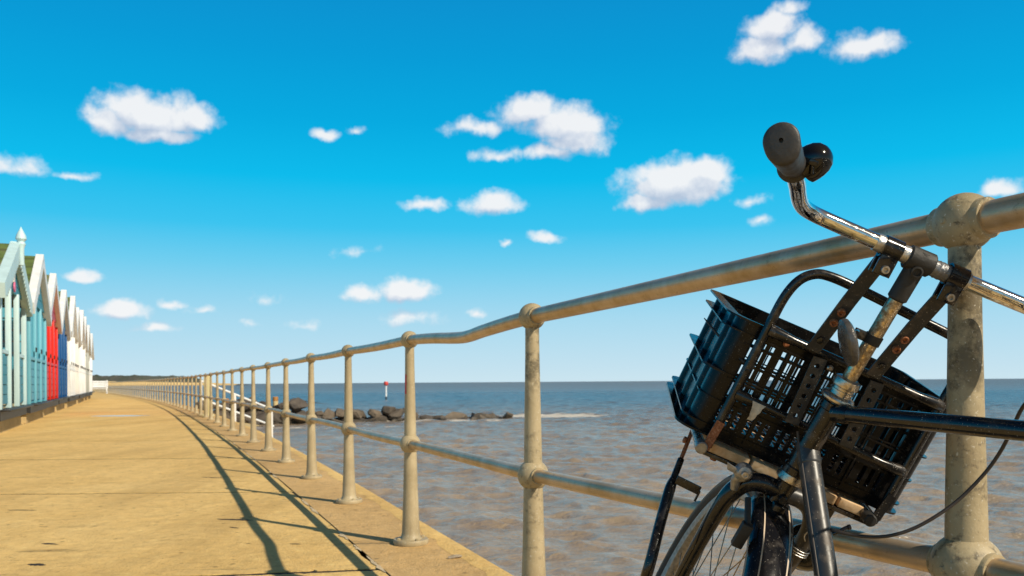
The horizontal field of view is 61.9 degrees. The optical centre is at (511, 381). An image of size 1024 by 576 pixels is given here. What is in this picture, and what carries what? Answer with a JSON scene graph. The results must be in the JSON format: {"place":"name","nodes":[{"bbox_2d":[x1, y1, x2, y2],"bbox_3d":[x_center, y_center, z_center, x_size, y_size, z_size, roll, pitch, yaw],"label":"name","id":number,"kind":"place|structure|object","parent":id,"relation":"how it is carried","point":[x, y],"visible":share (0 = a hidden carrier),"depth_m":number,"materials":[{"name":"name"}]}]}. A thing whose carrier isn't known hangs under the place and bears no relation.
{"place":"outdoors","nodes":[
{"label":"outdoors","id":0,"kind":"place"},
{"bbox_2d":[92,374,203,382],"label":"hills","id":1,"kind":"structure","parent":0,"point":[117,378],"depth_m":2116.53,"materials":[{"name":"green plant"}]},
{"bbox_2d":[109,385,186,385],"bbox_3d":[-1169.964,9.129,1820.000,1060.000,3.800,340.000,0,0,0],"label":"beach","id":2,"kind":"structure","parent":0,"point":[148,385],"depth_m":1881.37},
{"bbox_2d":[108,381,245,384],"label":"cliff","id":3,"kind":"structure","parent":0,"point":[116,383],"depth_m":1931.08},
{"bbox_2d":[0,392,387,575],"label":"promenade","id":4,"kind":"structure","parent":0,"point":[168,514],"depth_m":5.55,"materials":[{"name":"concrete"}]},
{"bbox_2d":[0,227,33,432],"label":"beach hut","id":5,"kind":"object","parent":4,"relation":"on","point":[16,294],"visible":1,"depth_m":15.18,"materials":[{"name":"wood"}]},
{"bbox_2d":[2,254,52,423],"bbox_3d":[-12.232,-0.988,18.352,3.885,3.720,4.374,0,0,-24],"label":"beach hut","id":6,"kind":"object","parent":4,"relation":"on","point":[39,321],"visible":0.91,"depth_m":18.57,"materials":[{"name":"wood"}]},
{"bbox_2d":[27,563,44,565],"bbox_3d":[-2.090,0.803,3.752,0.091,0.001,0.055,0,0,0],"label":"pavement scrape","id":7,"kind":"object","parent":4,"relation":"on","point":[39,564],"visible":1,"depth_m":3.75,"materials":[{"name":"brown concrete"}]},
{"bbox_2d":[43,273,62,415],"bbox_3d":[-14.101,-1.026,22.381,3.885,3.820,4.434,0,0,-24],"label":"beach hut","id":8,"kind":"object","parent":4,"relation":"on","point":[54,330],"visible":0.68,"depth_m":23.50,"materials":[{"name":"wood"}]},
{"bbox_2d":[55,290,71,411],"bbox_3d":[-15.833,-1.004,26.232,3.885,3.800,4.234,0,0,-24],"label":"beach hut","id":9,"kind":"object","parent":4,"relation":"on","point":[64,336],"visible":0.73,"depth_m":26.98,"materials":[{"name":"wood"}]},
{"bbox_2d":[64,296,78,407],"bbox_3d":[-17.485,-1.093,29.998,3.885,4.000,3.931,0,0,-24],"label":"beach hut","id":10,"kind":"object","parent":4,"relation":"on","point":[71,364],"visible":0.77,"depth_m":30.20,"materials":[{"name":"wood"}]},
{"bbox_2d":[73,307,81,404],"bbox_3d":[-18.983,-1.023,33.231,3.885,3.880,3.226,0,0,-24],"label":"beach hut","id":11,"kind":"object","parent":4,"relation":"on","point":[77,344],"visible":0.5,"depth_m":34.29,"materials":[{"name":"wood"}]},
{"bbox_2d":[76,310,85,403],"bbox_3d":[-20.216,-1.084,36.044,3.885,4.019,3.163,0,0,-24],"label":"beach hut","id":12,"kind":"object","parent":4,"relation":"on","point":[80,351],"visible":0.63,"depth_m":36.54,"materials":[{"name":"wood"}]},
{"bbox_2d":[81,316,88,401],"bbox_3d":[-21.616,-1.055,39.081,3.885,3.980,3.568,0,0,-24],"label":"beach hut","id":13,"kind":"object","parent":4,"relation":"on","point":[85,349],"visible":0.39,"depth_m":40.20,"materials":[{"name":"wood"}]},
{"bbox_2d":[84,325,91,400],"bbox_3d":[-23.145,-0.965,42.481,3.885,3.820,3.772,0,0,-24],"label":"beach hut","id":14,"kind":"object","parent":4,"relation":"on","point":[88,353],"visible":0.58,"depth_m":43.61,"materials":[{"name":"wood"}]},
{"bbox_2d":[87,333,94,399],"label":"beach hut","id":15,"kind":"object","parent":4,"relation":"on","point":[91,357],"visible":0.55,"depth_m":46.50,"materials":[{"name":"wood"}]},
{"bbox_2d":[93,380,107,393],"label":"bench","id":16,"kind":"object","parent":4,"relation":"on","point":[100,385],"visible":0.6,"depth_m":75.79,"materials":[{"name":"white paint"}]},
{"bbox_2d":[109,415,147,415],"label":"puddle","id":17,"kind":"object","parent":4,"relation":"on","point":[128,415],"visible":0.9,"depth_m":21.74,"materials":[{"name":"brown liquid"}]},
{"bbox_2d":[179,410,385,571],"bbox_3d":[-4.676,0.818,13.368,0.217,0.001,27.536,0,0,-23],"label":"joint mortar","id":18,"kind":"object","parent":4,"relation":"on","point":[368,557],"visible":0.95,"depth_m":4.41,"materials":[{"name":"beige concrete"}]},
{"bbox_2d":[640,122,1023,575],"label":"bicycle","id":19,"kind":"object","parent":4,"relation":"on","point":[778,542],"visible":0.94,"depth_m":1.30,"materials":[{"name":"black paint"}]},
{"bbox_2d":[666,289,945,514],"bbox_3d":[0.512,0.022,1.531,0.475,0.401,0.347,0,0,0],"label":"plastic crate","id":20,"kind":"object","parent":19,"relation":"on","point":[698,388],"visible":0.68,"depth_m":1.41,"materials":[{"name":"black plastic"}]},
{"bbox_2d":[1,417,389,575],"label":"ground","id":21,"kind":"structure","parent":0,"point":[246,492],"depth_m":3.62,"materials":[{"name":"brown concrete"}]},
{"bbox_2d":[0,0,1023,383],"label":"sky","id":22,"kind":"structure","parent":0,"point":[215,185],"materials":[{"name":"blue"}]},
{"bbox_2d":[97,379,1023,575],"bbox_3d":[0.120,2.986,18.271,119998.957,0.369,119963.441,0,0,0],"label":"sea","id":23,"kind":"structure","parent":0,"point":[630,433],"depth_m":29.07,"materials":[{"name":"liquid"}]},
{"bbox_2d":[273,412,282,422],"bbox_3d":[-17.365,2.650,63.142,0.971,0.926,1.997,14,-10,16],"label":"boulder","id":24,"kind":"object","parent":23,"relation":"on","point":[276,417],"visible":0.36,"depth_m":62.76,"materials":[{"name":"grey stone"}]},
{"bbox_2d":[353,409,362,418],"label":"boulder","id":25,"kind":"object","parent":23,"relation":"on","point":[357,414],"visible":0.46,"depth_m":65.91,"materials":[{"name":"grey stone"}]},
{"bbox_2d":[384,381,387,399],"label":"marker post","id":26,"kind":"object","parent":23,"relation":"in","point":[385,383],"visible":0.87,"depth_m":150.88,"materials":[{"name":"white paint"}]},
{"bbox_2d":[372,416,401,420],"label":"boulder","id":27,"kind":"object","parent":23,"relation":"in","point":[381,419],"visible":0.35,"depth_m":66.09,"materials":[{"name":"grey stone"}]},
{"bbox_2d":[388,408,403,418],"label":"boulder","id":28,"kind":"object","parent":23,"relation":"in","point":[397,413],"visible":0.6,"depth_m":67.06,"materials":[{"name":"grey stone"}]},
{"bbox_2d":[420,415,432,419],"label":"boulder","id":29,"kind":"object","parent":23,"relation":"in","point":[423,417],"visible":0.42,"depth_m":68.58,"materials":[{"name":"grey stone"}]},
{"bbox_2d":[444,412,466,418],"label":"boulder","id":30,"kind":"object","parent":23,"relation":"in","point":[454,415],"visible":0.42,"depth_m":69.26,"materials":[{"name":"stone"}]},
{"bbox_2d":[474,413,491,417],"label":"boulder","id":31,"kind":"object","parent":23,"relation":"in","point":[483,414],"visible":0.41,"depth_m":70.12,"materials":[{"name":"grey stone"}]},
{"bbox_2d":[503,412,512,418],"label":"boulder","id":32,"kind":"object","parent":23,"relation":"in","point":[507,415],"visible":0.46,"depth_m":70.86,"materials":[{"name":"grey stone"}]},
{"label":"boulder","id":33,"kind":"object","parent":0,"visible":0},
{"bbox_2d":[381,406,395,416],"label":"boulder","id":34,"kind":"object","parent":33,"relation":"on","point":[386,410],"visible":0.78,"depth_m":66.98,"materials":[{"name":"grey stone"}]},
{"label":"boulder","id":35,"kind":"object","parent":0,"visible":0},
{"bbox_2d":[433,415,443,419],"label":"boulder","id":36,"kind":"object","parent":35,"relation":"on","point":[436,417],"visible":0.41,"depth_m":68.94,"materials":[{"name":"stone"}]},
{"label":"boulder","id":37,"kind":"object","parent":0,"visible":0},
{"bbox_2d":[273,397,277,405],"bbox_3d":[-17.735,2.359,64.000,0.416,2.500,0.416,0,0,0],"label":"groyne post","id":38,"kind":"object","parent":37,"relation":"on","point":[275,400],"visible":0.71,"depth_m":63.82,"materials":[{"name":"brown wood"}]},
{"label":"beach","id":39,"kind":"structure","parent":0,"visible":0},
{"bbox_2d":[194,400,215,409],"bbox_3d":[-22.236,1.833,61.884,1.483,1.313,1.309,0,0,-42],"label":"boulder","id":40,"kind":"object","parent":39,"relation":"on","point":[214,406],"visible":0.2,"depth_m":61.46,"materials":[{"name":"grey stone"}]},
{"bbox_2d":[213,410,229,415],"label":"boulder","id":41,"kind":"object","parent":39,"relation":"on","point":[220,412],"visible":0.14,"depth_m":61.94,"materials":[{"name":"grey stone"}]},
{"bbox_2d":[215,403,229,409],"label":"boulder","id":42,"kind":"object","parent":41,"relation":"on","point":[227,405],"visible":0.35,"depth_m":62.20,"materials":[{"name":"grey stone"}]},
{"bbox_2d":[236,413,249,422],"bbox_3d":[-20.414,2.719,61.902,3.420,0.856,1.584,0,0,18],"label":"boulder","id":43,"kind":"object","parent":39,"relation":"on","point":[238,418],"visible":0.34,"depth_m":61.36,"materials":[{"name":"grey stone"}]},
{"bbox_2d":[246,412,265,424],"bbox_3d":[-18.396,2.733,62.519,1.327,0.815,2.101,11,26,31],"label":"boulder","id":44,"kind":"object","parent":39,"relation":"on","point":[260,416],"visible":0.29,"depth_m":62.21,"materials":[{"name":"grey stone"}]},
{"bbox_2d":[95,391,512,575],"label":"sea wall","id":45,"kind":"structure","parent":39,"relation":"on","point":[370,525],"depth_m":4.91,"materials":[{"name":"concrete"}]},
{"bbox_2d":[203,376,213,416],"bbox_3d":[-7.268,0.329,20.444,0.200,1.020,0.200,0,0,0],"label":"gate post","id":46,"kind":"object","parent":45,"relation":"on","point":[208,389],"visible":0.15,"depth_m":20.39,"materials":[{"name":"yellow paint"}]},
{"bbox_2d":[199,380,273,436],"bbox_3d":[-7.469,1.204,23.307,0.080,2.544,2.619,0,0,29],"label":"stair handrail","id":47,"kind":"object","parent":45,"relation":"attached to","point":[247,399],"visible":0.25,"depth_m":23.23,"materials":[{"name":"white metal"}]},
{"bbox_2d":[448,554,461,558],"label":"pebble","id":48,"kind":"object","parent":45,"relation":"on","point":[455,556],"visible":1,"depth_m":3.82,"materials":[{"name":"stone"}]},
{"bbox_2d":[93,192,1023,575],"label":"railing","id":49,"kind":"object","parent":45,"relation":"on","point":[963,228],"visible":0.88,"depth_m":1.88,"materials":[{"name":"metal"}]},
{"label":"boulder","id":50,"kind":"object","parent":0,"visible":0},
{"bbox_2d":[229,399,244,411],"bbox_3d":[-19.997,1.776,62.919,1.938,1.226,1.764,0,0,44],"label":"boulder","id":51,"kind":"object","parent":50,"relation":"on","point":[237,407],"visible":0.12,"depth_m":62.01,"materials":[{"name":"grey stone"}]},
{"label":"boulder","id":52,"kind":"object","parent":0,"visible":0},
{"bbox_2d":[244,397,259,411],"bbox_3d":[-19.480,1.834,63.156,1.600,0.980,1.877,-21,-30,1],"label":"boulder","id":53,"kind":"object","parent":52,"relation":"on","point":[246,408],"visible":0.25,"depth_m":62.50,"materials":[{"name":"grey stone"}]},
{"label":"boulder","id":54,"kind":"object","parent":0,"visible":0},
{"bbox_2d":[273,402,282,409],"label":"boulder","id":55,"kind":"object","parent":54,"relation":"on","point":[279,406],"visible":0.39,"depth_m":63.62,"materials":[{"name":"grey stone"}]},
{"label":"boulder","id":56,"kind":"object","parent":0,"visible":0},
{"bbox_2d":[293,413,306,423],"bbox_3d":[-15.734,2.775,63.495,1.234,0.818,2.227,7,-16,-1],"label":"boulder","id":57,"kind":"object","parent":56,"relation":"on","point":[297,421],"visible":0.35,"depth_m":63.16,"materials":[{"name":"grey stone"}]},
{"bbox_2d":[295,410,306,414],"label":"boulder","id":58,"kind":"object","parent":57,"relation":"on","point":[301,411],"visible":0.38,"depth_m":64.32,"materials":[{"name":"grey stone"}]},
{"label":"boulder","id":59,"kind":"object","parent":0,"visible":0},
{"bbox_2d":[289,397,322,411],"bbox_3d":[-15.742,1.611,65.041,3.019,0.960,1.912,-10,32,-39],"label":"boulder","id":60,"kind":"object","parent":59,"relation":"on","point":[296,404],"visible":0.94,"depth_m":64.07,"materials":[{"name":"grey stone"}]},
{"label":"boulder","id":61,"kind":"object","parent":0,"visible":0},
{"bbox_2d":[316,411,323,415],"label":"boulder","id":62,"kind":"object","parent":61,"relation":"on","point":[320,413],"visible":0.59,"depth_m":64.92,"materials":[{"name":"grey stone"}]},
{"bbox_2d":[322,408,335,418],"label":"boulder","id":63,"kind":"object","parent":61,"relation":"on","point":[328,413],"visible":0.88,"depth_m":65.13,"materials":[{"name":"stone"}]},
{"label":"boulder","id":64,"kind":"object","parent":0,"visible":0},
{"bbox_2d":[334,408,343,417],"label":"boulder","id":65,"kind":"object","parent":64,"relation":"on","point":[339,412],"visible":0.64,"depth_m":65.47,"materials":[{"name":"grey stone"}]},
{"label":"boulder","id":66,"kind":"object","parent":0,"visible":0},
{"bbox_2d":[354,419,368,421],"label":"boulder","id":67,"kind":"object","parent":66,"relation":"on","point":[361,420],"visible":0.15,"depth_m":65.85,"materials":[{"name":"grey stone"}]},
{"bbox_2d":[357,409,366,418],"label":"boulder","id":68,"kind":"object","parent":67,"relation":"on","point":[364,416],"visible":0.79,"depth_m":66.49,"materials":[{"name":"grey stone"}]},
{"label":"boulder","id":69,"kind":"object","parent":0,"visible":0},
{"bbox_2d":[366,416,382,420],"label":"boulder","id":70,"kind":"object","parent":69,"relation":"on","point":[370,418],"visible":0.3,"depth_m":66.51,"materials":[{"name":"grey stone"}]},
{"bbox_2d":[367,409,381,417],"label":"boulder","id":71,"kind":"object","parent":70,"relation":"on","point":[373,413],"visible":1,"depth_m":66.54,"materials":[{"name":"grey stone"}]}
]}

